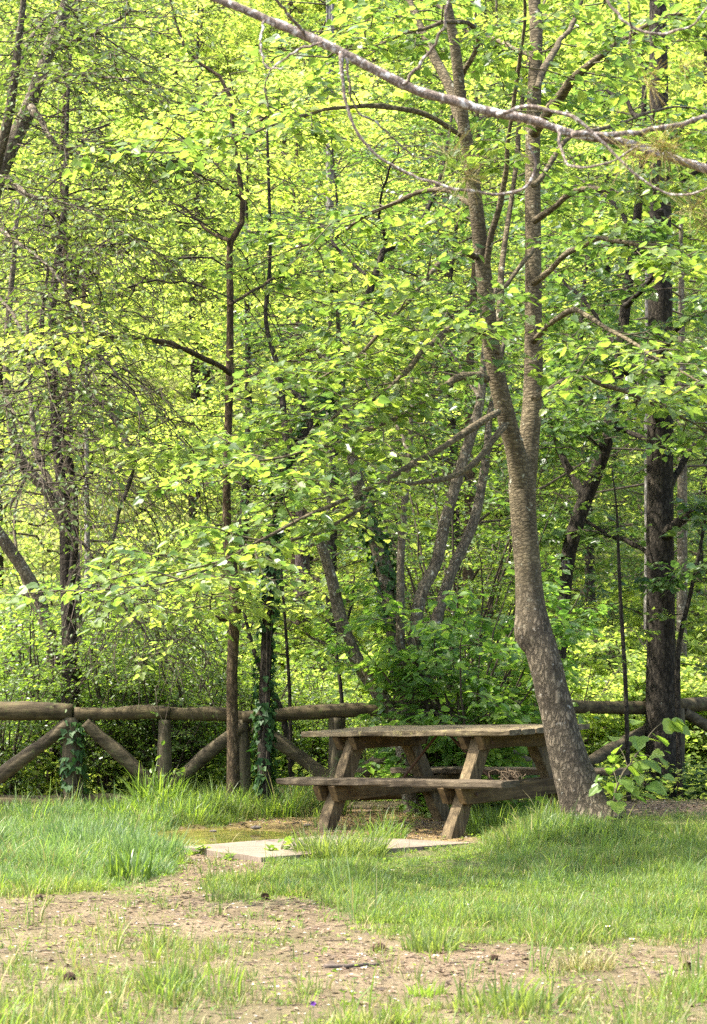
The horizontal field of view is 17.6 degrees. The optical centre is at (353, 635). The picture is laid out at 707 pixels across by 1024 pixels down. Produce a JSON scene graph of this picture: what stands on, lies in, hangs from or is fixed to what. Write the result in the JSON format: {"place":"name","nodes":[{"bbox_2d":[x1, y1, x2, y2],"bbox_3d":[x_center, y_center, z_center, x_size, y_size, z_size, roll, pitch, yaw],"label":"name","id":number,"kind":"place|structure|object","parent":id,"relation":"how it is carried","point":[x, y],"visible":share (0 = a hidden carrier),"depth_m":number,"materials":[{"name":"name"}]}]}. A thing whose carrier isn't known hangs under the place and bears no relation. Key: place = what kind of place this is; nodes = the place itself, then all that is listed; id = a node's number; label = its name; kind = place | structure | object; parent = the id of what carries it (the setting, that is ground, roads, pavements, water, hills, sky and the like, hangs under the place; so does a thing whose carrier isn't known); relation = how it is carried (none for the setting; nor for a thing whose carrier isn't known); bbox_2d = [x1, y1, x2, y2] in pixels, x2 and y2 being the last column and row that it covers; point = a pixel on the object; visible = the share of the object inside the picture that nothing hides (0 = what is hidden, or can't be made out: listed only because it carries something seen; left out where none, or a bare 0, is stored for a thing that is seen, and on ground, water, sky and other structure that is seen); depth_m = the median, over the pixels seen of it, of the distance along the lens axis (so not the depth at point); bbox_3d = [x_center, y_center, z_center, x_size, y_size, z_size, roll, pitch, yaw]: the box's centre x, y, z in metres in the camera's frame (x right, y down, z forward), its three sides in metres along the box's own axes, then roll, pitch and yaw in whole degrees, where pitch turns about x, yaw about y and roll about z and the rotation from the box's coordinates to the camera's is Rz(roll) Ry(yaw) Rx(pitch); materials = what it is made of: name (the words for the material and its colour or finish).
{"place":"outdoors","nodes":[
{"label":"outdoors","id":0,"kind":"place"},
{"bbox_2d":[0,754,706,1023],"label":"meadow grass","id":1,"kind":"structure","parent":0,"point":[522,842],"depth_m":12.90,"materials":[{"name":"plant"}]},
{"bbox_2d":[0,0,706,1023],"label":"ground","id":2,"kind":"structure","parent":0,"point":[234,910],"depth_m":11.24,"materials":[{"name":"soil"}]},
{"bbox_2d":[0,415,86,794],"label":"curved tree","id":3,"kind":"object","parent":2,"relation":"on","point":[22,568],"visible":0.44,"depth_m":21.84,"materials":[{"name":"grey plant"}]},
{"bbox_2d":[0,658,94,794],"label":"undergrowth bush","id":4,"kind":"object","parent":2,"relation":"on","point":[5,756],"visible":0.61,"depth_m":20.45,"materials":[{"name":"green plant"}]},
{"bbox_2d":[0,0,112,402],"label":"tree","id":5,"kind":"object","parent":2,"relation":"on","point":[8,20],"visible":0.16,"depth_m":42.71,"materials":[{"name":"green plant"}]},
{"bbox_2d":[0,199,138,754],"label":"sloping tree","id":6,"kind":"object","parent":2,"relation":"on","point":[11,285],"visible":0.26,"depth_m":22.33,"materials":[{"name":"grey plant"}]},
{"bbox_2d":[0,580,145,794],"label":"undergrowth bush","id":7,"kind":"object","parent":2,"relation":"on","point":[2,642],"visible":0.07,"depth_m":23.29,"materials":[{"name":"green plant"}]},
{"bbox_2d":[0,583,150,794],"bbox_3d":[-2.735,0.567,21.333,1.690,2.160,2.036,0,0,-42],"label":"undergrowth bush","id":8,"kind":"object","parent":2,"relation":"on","point":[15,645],"visible":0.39,"depth_m":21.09,"materials":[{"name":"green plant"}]},
{"bbox_2d":[0,38,153,608],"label":"tree","id":9,"kind":"object","parent":2,"relation":"on","point":[77,55],"visible":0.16,"depth_m":37.49,"materials":[{"name":"green plant"}]},
{"bbox_2d":[36,813,127,847],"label":"grass tuft","id":10,"kind":"object","parent":2,"relation":"on","point":[68,835],"visible":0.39,"depth_m":15.79,"materials":[{"name":"green plant"}]},
{"bbox_2d":[0,0,168,297],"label":"tree","id":11,"kind":"object","parent":2,"relation":"on","point":[75,290],"visible":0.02,"depth_m":47.46,"materials":[{"name":"green plant"}]},
{"bbox_2d":[4,332,177,601],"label":"conifer tree","id":12,"kind":"object","parent":2,"relation":"on","point":[87,535],"visible":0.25,"depth_m":29.06,"materials":[{"name":"plant"}]},
{"bbox_2d":[0,546,182,755],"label":"undergrowth bush","id":13,"kind":"object","parent":2,"relation":"on","point":[16,574],"visible":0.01,"depth_m":25.77,"materials":[{"name":"green plant"}]},
{"bbox_2d":[19,636,191,794],"bbox_3d":[-2.177,0.789,20.705,1.230,1.571,1.481,0,0,36],"label":"undergrowth bush","id":14,"kind":"object","parent":2,"relation":"on","point":[102,768],"visible":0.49,"depth_m":20.56,"materials":[{"name":"green plant"}]},
{"bbox_2d":[0,0,236,467],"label":"tree","id":15,"kind":"object","parent":2,"relation":"on","point":[78,129],"visible":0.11,"depth_m":41.54,"materials":[{"name":"green plant"}]},
{"bbox_2d":[17,601,224,796],"bbox_3d":[-2.223,0.662,21.284,1.537,1.964,1.851,0,0,23],"label":"undergrowth bush","id":16,"kind":"object","parent":2,"relation":"on","point":[43,614],"visible":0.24,"depth_m":21.01,"materials":[{"name":"green plant"}]},
{"bbox_2d":[92,845,155,881],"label":"grass tuft","id":17,"kind":"object","parent":2,"relation":"on","point":[120,869],"visible":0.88,"depth_m":13.79,"materials":[{"name":"green plant"}]},
{"bbox_2d":[0,0,253,549],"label":"leafy edge tree","id":18,"kind":"object","parent":2,"relation":"on","point":[51,33],"visible":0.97,"depth_m":17.17,"materials":[{"name":"green plant"}]},
{"bbox_2d":[0,53,300,794],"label":"tangled tree","id":19,"kind":"object","parent":2,"relation":"on","point":[70,541],"visible":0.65,"depth_m":19.77,"materials":[{"name":"green plant"}]},
{"bbox_2d":[0,0,302,655],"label":"tree","id":20,"kind":"object","parent":2,"relation":"on","point":[18,166],"visible":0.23,"depth_m":32.73,"materials":[{"name":"green plant"}]},
{"bbox_2d":[110,760,197,807],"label":"grass tuft","id":21,"kind":"object","parent":2,"relation":"on","point":[146,792],"visible":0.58,"depth_m":19.04,"materials":[{"name":"green plant"}]},
{"bbox_2d":[101,821,207,858],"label":"grass tuft","id":22,"kind":"object","parent":2,"relation":"on","point":[141,842],"visible":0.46,"depth_m":14.88,"materials":[{"name":"green plant"}]},
{"bbox_2d":[32,0,281,315],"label":"tree","id":23,"kind":"object","parent":2,"relation":"on","point":[103,181],"visible":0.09,"depth_m":46.82,"materials":[{"name":"green plant"}]},
{"bbox_2d":[77,659,239,796],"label":"undergrowth bush","id":24,"kind":"object","parent":2,"relation":"on","point":[151,751],"visible":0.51,"depth_m":20.54,"materials":[{"name":"green plant"}]},
{"bbox_2d":[131,957,210,993],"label":"grass tuft","id":25,"kind":"object","parent":2,"relation":"on","point":[155,979],"visible":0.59,"depth_m":9.50,"materials":[{"name":"green plant"}]},
{"bbox_2d":[99,623,258,792],"bbox_3d":[-1.605,0.723,20.819,1.383,1.767,1.666,0,0,-31],"label":"undergrowth bush","id":26,"kind":"object","parent":2,"relation":"on","point":[206,723],"visible":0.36,"depth_m":20.69,"materials":[{"name":"green plant"}]},
{"bbox_2d":[55,570,313,776],"bbox_3d":[-1.665,0.550,22.573,2.406,2.553,1.998,0,0,-26],"label":"undergrowth bush","id":27,"kind":"object","parent":2,"relation":"on","point":[242,633],"visible":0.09,"depth_m":22.40,"materials":[{"name":"green plant"}]},
{"bbox_2d":[33,0,355,518],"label":"tree","id":28,"kind":"object","parent":2,"relation":"on","point":[208,49],"visible":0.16,"depth_m":39.69,"materials":[{"name":"green plant"}]},
{"bbox_2d":[76,0,343,443],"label":"tree","id":29,"kind":"object","parent":2,"relation":"on","point":[207,375],"visible":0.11,"depth_m":41.84,"materials":[{"name":"green plant"}]},
{"bbox_2d":[124,637,298,787],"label":"undergrowth bush","id":30,"kind":"object","parent":2,"relation":"on","point":[245,669],"visible":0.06,"depth_m":21.67,"materials":[{"name":"green plant"}]},
{"bbox_2d":[0,0,435,797],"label":"slender tree","id":31,"kind":"object","parent":2,"relation":"on","point":[234,596],"visible":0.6,"depth_m":18.56,"materials":[{"name":"green plant"}]},
{"bbox_2d":[84,596,356,693],"bbox_3d":[-1.456,0.732,27.640,2.785,2.461,3.445,0,0,35],"label":"undergrowth bush","id":32,"kind":"object","parent":2,"relation":"on","point":[307,629],"visible":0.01,"depth_m":27.36,"materials":[{"name":"green plant"}]},
{"bbox_2d":[146,827,305,845],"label":"puddle water","id":33,"kind":"structure","parent":2,"relation":"on","point":[230,834],"depth_m":17.20,"materials":[{"name":"yellow liquid"}]},
{"bbox_2d":[195,596,294,788],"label":"sapling","id":34,"kind":"object","parent":2,"relation":"on","point":[285,727],"visible":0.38,"depth_m":20.61,"materials":[{"name":"green plant"}]},
{"bbox_2d":[182,655,327,793],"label":"undergrowth bush","id":35,"kind":"object","parent":2,"relation":"on","point":[284,697],"visible":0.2,"depth_m":21.27,"materials":[{"name":"green plant"}]},
{"bbox_2d":[65,38,451,689],"bbox_3d":[-1.147,-2.458,28.020,5.071,9.084,5.144,0,0,19],"label":"tree","id":36,"kind":"object","parent":2,"relation":"on","point":[287,198],"visible":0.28,"depth_m":27.69,"materials":[{"name":"green plant"}]},
{"bbox_2d":[102,68,464,670],"bbox_3d":[-0.971,-2.772,31.258,4.868,9.625,4.950,0,0,-10],"label":"tree","id":37,"kind":"object","parent":2,"relation":"on","point":[215,421],"visible":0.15,"depth_m":31.10,"materials":[{"name":"green plant"}]},
{"bbox_2d":[239,512,335,787],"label":"sapling","id":38,"kind":"object","parent":2,"relation":"on","point":[307,640],"visible":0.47,"depth_m":20.31,"materials":[{"name":"green plant"}]},
{"bbox_2d":[206,322,374,690],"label":"conifer tree","id":39,"kind":"object","parent":2,"relation":"on","point":[302,561],"visible":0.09,"depth_m":30.97,"materials":[{"name":"plant"}]},
{"bbox_2d":[185,171,401,624],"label":"tree","id":40,"kind":"object","parent":2,"relation":"on","point":[268,442],"visible":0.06,"depth_m":35.97,"materials":[{"name":"green plant"}]},
{"bbox_2d":[158,0,433,282],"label":"tree","id":41,"kind":"object","parent":2,"relation":"on","point":[291,23],"visible":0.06,"depth_m":48.04,"materials":[{"name":"green plant"}]},
{"bbox_2d":[159,54,437,631],"bbox_3d":[-0.995,-4.438,36.631,4.791,9.474,4.872,0,0,21],"label":"tree","id":42,"kind":"object","parent":2,"relation":"on","point":[298,202],"visible":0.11,"depth_m":36.26,"materials":[{"name":"green plant"}]},
{"bbox_2d":[241,666,370,786],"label":"undergrowth bush","id":43,"kind":"object","parent":2,"relation":"on","point":[313,750],"visible":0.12,"depth_m":22.24,"materials":[{"name":"green plant"}]},
{"bbox_2d":[149,10,468,507],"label":"tree","id":44,"kind":"object","parent":2,"relation":"on","point":[311,18],"visible":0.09,"depth_m":39.85,"materials":[{"name":"green plant"}]},
{"bbox_2d":[116,88,523,805],"bbox_3d":[-0.011,-1.664,20.090,3.222,6.465,3.016,0,0,32],"label":"ivy clad tree","id":45,"kind":"object","parent":2,"relation":"on","point":[366,252],"visible":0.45,"depth_m":19.89,"materials":[{"name":"green plant"}]},
{"bbox_2d":[246,358,348,810],"bbox_3d":[-0.518,-0.382,19.215,0.413,3.993,1.119,0,0,40],"label":"ivy vine","id":46,"kind":"object","parent":45,"relation":"attached to","point":[268,714],"visible":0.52,"depth_m":18.99,"materials":[{"name":"green plant"}]},
{"bbox_2d":[184,835,472,861],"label":"stone slab","id":47,"kind":"structure","parent":2,"relation":"on","point":[250,850],"depth_m":15.51,"materials":[{"name":"stone"}]},
{"bbox_2d":[306,574,361,727],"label":"sapling","id":48,"kind":"object","parent":2,"relation":"on","point":[343,693],"visible":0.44,"depth_m":20.87,"materials":[{"name":"green plant"}]},
{"bbox_2d":[258,0,410,600],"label":"conifer tree","id":49,"kind":"object","parent":2,"relation":"on","point":[329,9],"visible":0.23,"depth_m":29.98,"materials":[{"name":"plant"}]},
{"bbox_2d":[276,670,395,776],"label":"undergrowth bush","id":50,"kind":"object","parent":2,"relation":"on","point":[344,683],"visible":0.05,"depth_m":23.21,"materials":[{"name":"green plant"}]},
{"bbox_2d":[166,92,508,694],"bbox_3d":[-0.175,-2.073,26.910,3.985,8.258,3.737,0,0,0],"label":"tree","id":51,"kind":"object","parent":2,"relation":"on","point":[334,471],"visible":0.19,"depth_m":26.81,"materials":[{"name":"green plant"}]},
{"bbox_2d":[276,816,406,859],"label":"grass tuft","id":52,"kind":"object","parent":2,"relation":"on","point":[317,846],"visible":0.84,"depth_m":15.09,"materials":[{"name":"green plant"}]},
{"bbox_2d":[303,686,395,777],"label":"undergrowth bush","id":53,"kind":"object","parent":2,"relation":"on","point":[371,750],"visible":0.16,"depth_m":21.45,"materials":[{"name":"green plant"}]},
{"bbox_2d":[0,0,706,820],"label":"linden tree","id":54,"kind":"object","parent":2,"relation":"on","point":[572,772],"visible":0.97,"depth_m":14.98,"materials":[{"name":"green plant"}]},
{"bbox_2d":[0,697,706,805],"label":"log fence","id":55,"kind":"object","parent":2,"relation":"on","point":[335,715],"visible":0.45,"depth_m":19.45,"materials":[{"name":"brown wood"}]},
{"bbox_2d":[58,720,90,803],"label":"ivy vine","id":56,"kind":"object","parent":55,"relation":"attached to","point":[80,755],"visible":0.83,"depth_m":19.42,"materials":[{"name":"green plant"}]},
{"bbox_2d":[0,0,706,779],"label":"slope undergrowth","id":57,"kind":"object","parent":2,"relation":"on","point":[304,6],"visible":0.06,"depth_m":44.23,"materials":[{"name":"green plant"}]},
{"bbox_2d":[0,747,706,801],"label":"undergrowth herbs","id":58,"kind":"object","parent":2,"relation":"on","point":[648,777],"visible":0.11,"depth_m":20.62,"materials":[{"name":"green plant"}]},
{"bbox_2d":[0,797,706,1023],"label":"leaf litter","id":59,"kind":"object","parent":2,"relation":"on","point":[368,958],"visible":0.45,"depth_m":10.85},
{"bbox_2d":[233,0,489,291],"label":"tree","id":60,"kind":"object","parent":2,"relation":"on","point":[408,168],"visible":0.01,"depth_m":46.76,"materials":[{"name":"green plant"}]},
{"bbox_2d":[279,631,448,769],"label":"undergrowth bush","id":61,"kind":"object","parent":2,"relation":"on","point":[341,656],"visible":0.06,"depth_m":25.55,"materials":[{"name":"green plant"}]},
{"bbox_2d":[307,281,503,637],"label":"tree","id":62,"kind":"object","parent":2,"relation":"on","point":[434,379],"visible":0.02,"depth_m":33.77,"materials":[{"name":"green plant"}]},
{"bbox_2d":[211,273,624,813],"bbox_3d":[0.560,-0.758,20.010,3.670,4.663,2.587,0,0,0],"label":"many stemmed tree","id":63,"kind":"object","parent":2,"relation":"on","point":[427,579],"visible":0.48,"depth_m":19.45,"materials":[{"name":"green plant"}]},
{"bbox_2d":[353,492,407,633],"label":"ivy vine","id":64,"kind":"object","parent":63,"relation":"attached to","point":[385,568],"visible":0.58,"depth_m":19.63,"materials":[{"name":"green plant"}]},
{"bbox_2d":[395,921,467,953],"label":"grass tuft","id":65,"kind":"object","parent":2,"relation":"on","point":[419,943],"visible":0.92,"depth_m":10.70,"materials":[{"name":"green plant"}]},
{"bbox_2d":[257,0,609,600],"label":"tree","id":66,"kind":"object","parent":2,"relation":"on","point":[446,120],"visible":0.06,"depth_m":36.65,"materials":[{"name":"green plant"}]},
{"bbox_2d":[256,89,625,696],"bbox_3d":[1.325,-2.405,28.907,4.284,8.877,4.018,0,0,38],"label":"tree","id":67,"kind":"object","parent":2,"relation":"on","point":[456,231],"visible":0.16,"depth_m":28.80,"materials":[{"name":"green plant"}]},
{"bbox_2d":[284,87,612,630],"bbox_3d":[1.049,-3.135,33.974,5.166,10.044,5.079,0,0,35],"label":"tree","id":68,"kind":"object","parent":2,"relation":"on","point":[436,293],"visible":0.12,"depth_m":34.00,"materials":[{"name":"green plant"}]},
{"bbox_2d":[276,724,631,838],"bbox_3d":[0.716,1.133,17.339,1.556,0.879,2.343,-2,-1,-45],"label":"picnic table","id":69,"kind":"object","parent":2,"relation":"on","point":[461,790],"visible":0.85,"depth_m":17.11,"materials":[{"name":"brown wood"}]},
{"bbox_2d":[210,0,706,239],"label":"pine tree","id":70,"kind":"object","parent":2,"relation":"on","point":[605,139],"visible":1,"depth_m":8.57,"materials":[{"name":"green plant"}]},
{"bbox_2d":[304,550,618,817],"bbox_3d":[1.022,0.420,18.987,2.278,2.353,2.676,0,0,39],"label":"leafy shrub","id":71,"kind":"object","parent":2,"relation":"on","point":[497,706],"visible":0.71,"depth_m":18.77,"materials":[{"name":"green plant"}]},
{"bbox_2d":[319,433,617,765],"bbox_3d":[1.060,-0.177,22.083,2.833,3.831,2.426,0,0,0],"label":"dark bush","id":72,"kind":"object","parent":2,"relation":"on","point":[491,585],"visible":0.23,"depth_m":21.97,"materials":[{"name":"green plant"}]},
{"bbox_2d":[241,0,706,695],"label":"tree","id":73,"kind":"object","parent":2,"relation":"on","point":[469,572],"visible":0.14,"depth_m":27.14,"materials":[{"name":"green plant"}]},
{"bbox_2d":[383,0,590,292],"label":"tree","id":74,"kind":"object","parent":2,"relation":"on","point":[486,17],"visible":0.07,"depth_m":46.91,"materials":[{"name":"green plant"}]},
{"bbox_2d":[465,801,534,834],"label":"grass tuft","id":75,"kind":"object","parent":2,"relation":"on","point":[473,823],"visible":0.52,"depth_m":16.62,"materials":[{"name":"green plant"}]},
{"bbox_2d":[375,0,634,490],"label":"tree","id":76,"kind":"object","parent":2,"relation":"on","point":[513,5],"visible":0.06,"depth_m":40.52,"materials":[{"name":"green plant"}]},
{"bbox_2d":[401,77,611,517],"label":"tree","id":77,"kind":"object","parent":2,"relation":"on","point":[486,165],"visible":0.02,"depth_m":39.85,"materials":[{"name":"green plant"}]},
{"bbox_2d":[435,964,588,1018],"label":"grass tuft","id":78,"kind":"object","parent":2,"relation":"on","point":[530,1000],"visible":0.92,"depth_m":8.95,"materials":[{"name":"green plant"}]},
{"bbox_2d":[419,113,643,582],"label":"tree","id":79,"kind":"object","parent":2,"relation":"on","point":[582,567],"visible":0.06,"depth_m":37.33,"materials":[{"name":"green plant"}]},
{"bbox_2d":[398,57,706,671],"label":"forked tree","id":80,"kind":"object","parent":2,"relation":"on","point":[576,429],"visible":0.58,"depth_m":21.57,"materials":[{"name":"green plant"}]},
{"bbox_2d":[411,0,706,653],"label":"tree","id":81,"kind":"object","parent":2,"relation":"on","point":[638,516],"visible":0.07,"depth_m":32.84,"materials":[{"name":"green plant"}]},
{"bbox_2d":[414,122,706,655],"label":"tree","id":82,"kind":"object","parent":2,"relation":"on","point":[588,553],"visible":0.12,"depth_m":30.97,"materials":[{"name":"green plant"}]},
{"bbox_2d":[502,666,645,767],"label":"undergrowth bush","id":83,"kind":"object","parent":2,"relation":"on","point":[601,729],"visible":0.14,"depth_m":23.58,"materials":[{"name":"green plant"}]},
{"bbox_2d":[458,0,706,482],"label":"tree","id":84,"kind":"object","parent":2,"relation":"on","point":[608,267],"visible":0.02,"depth_m":40.92,"materials":[{"name":"green plant"}]},
{"bbox_2d":[548,942,621,971],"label":"grass tuft","id":85,"kind":"object","parent":2,"relation":"on","point":[573,960],"visible":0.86,"depth_m":10.11,"materials":[{"name":"plant"}]},
{"bbox_2d":[485,0,706,799],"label":"dark tree","id":86,"kind":"object","parent":2,"relation":"on","point":[662,564],"visible":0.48,"depth_m":21.25,"materials":[{"name":"green plant"}]},
{"bbox_2d":[513,0,706,277],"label":"tree","id":87,"kind":"object","parent":2,"relation":"on","point":[632,104],"visible":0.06,"depth_m":47.96,"materials":[{"name":"green plant"}]},
{"bbox_2d":[571,465,660,801],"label":"sapling","id":88,"kind":"object","parent":2,"relation":"on","point":[623,655],"visible":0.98,"depth_m":20.31,"materials":[{"name":"green plant"}]},
{"bbox_2d":[536,261,706,670],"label":"tree","id":89,"kind":"object","parent":2,"relation":"on","point":[628,490],"visible":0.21,"depth_m":27.91,"materials":[{"name":"green plant"}]},
{"bbox_2d":[536,235,706,617],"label":"tree","id":90,"kind":"object","parent":2,"relation":"on","point":[705,547],"visible":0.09,"depth_m":36.24,"materials":[{"name":"green plant"}]},
{"bbox_2d":[541,221,704,666],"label":"tree","id":91,"kind":"object","parent":2,"relation":"on","point":[644,469],"visible":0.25,"depth_m":26.05,"materials":[{"name":"plant"}]},
{"bbox_2d":[568,630,706,733],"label":"undergrowth bush","id":92,"kind":"object","parent":2,"relation":"on","point":[604,669],"visible":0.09,"depth_m":24.95,"materials":[{"name":"green plant"}]},
{"bbox_2d":[570,623,706,717],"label":"undergrowth bush","id":93,"kind":"object","parent":2,"relation":"on","point":[684,672],"visible":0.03,"depth_m":25.50,"materials":[{"name":"green plant"}]},
{"bbox_2d":[588,717,690,819],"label":"seedling","id":94,"kind":"object","parent":2,"relation":"on","point":[676,724],"visible":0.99,"depth_m":15.54,"materials":[{"name":"green plant"}]},
{"bbox_2d":[578,213,706,667],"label":"tree","id":95,"kind":"object","parent":2,"relation":"on","point":[682,553],"visible":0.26,"depth_m":26.51,"materials":[{"name":"grey plant"}]},
{"bbox_2d":[583,682,706,773],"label":"undergrowth bush","id":96,"kind":"object","parent":2,"relation":"on","point":[642,717],"visible":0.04,"depth_m":23.97,"materials":[{"name":"green plant"}]},
{"bbox_2d":[595,579,706,691],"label":"undergrowth bush","id":97,"kind":"object","parent":2,"relation":"on","point":[636,621],"visible":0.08,"depth_m":28.08,"materials":[{"name":"green plant"}]},
{"bbox_2d":[602,278,706,630],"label":"tree","id":98,"kind":"object","parent":2,"relation":"on","point":[695,553],"visible":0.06,"depth_m":32.97,"materials":[{"name":"green plant"}]},
{"bbox_2d":[643,504,706,799],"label":"sapling","id":99,"kind":"object","parent":2,"relation":"on","point":[662,616],"visible":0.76,"depth_m":20.81,"materials":[{"name":"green plant"}]},
{"bbox_2d":[680,670,706,769],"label":"undergrowth bush","id":100,"kind":"object","parent":2,"relation":"on","point":[699,747],"visible":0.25,"depth_m":23.99,"materials":[{"name":"green plant"}]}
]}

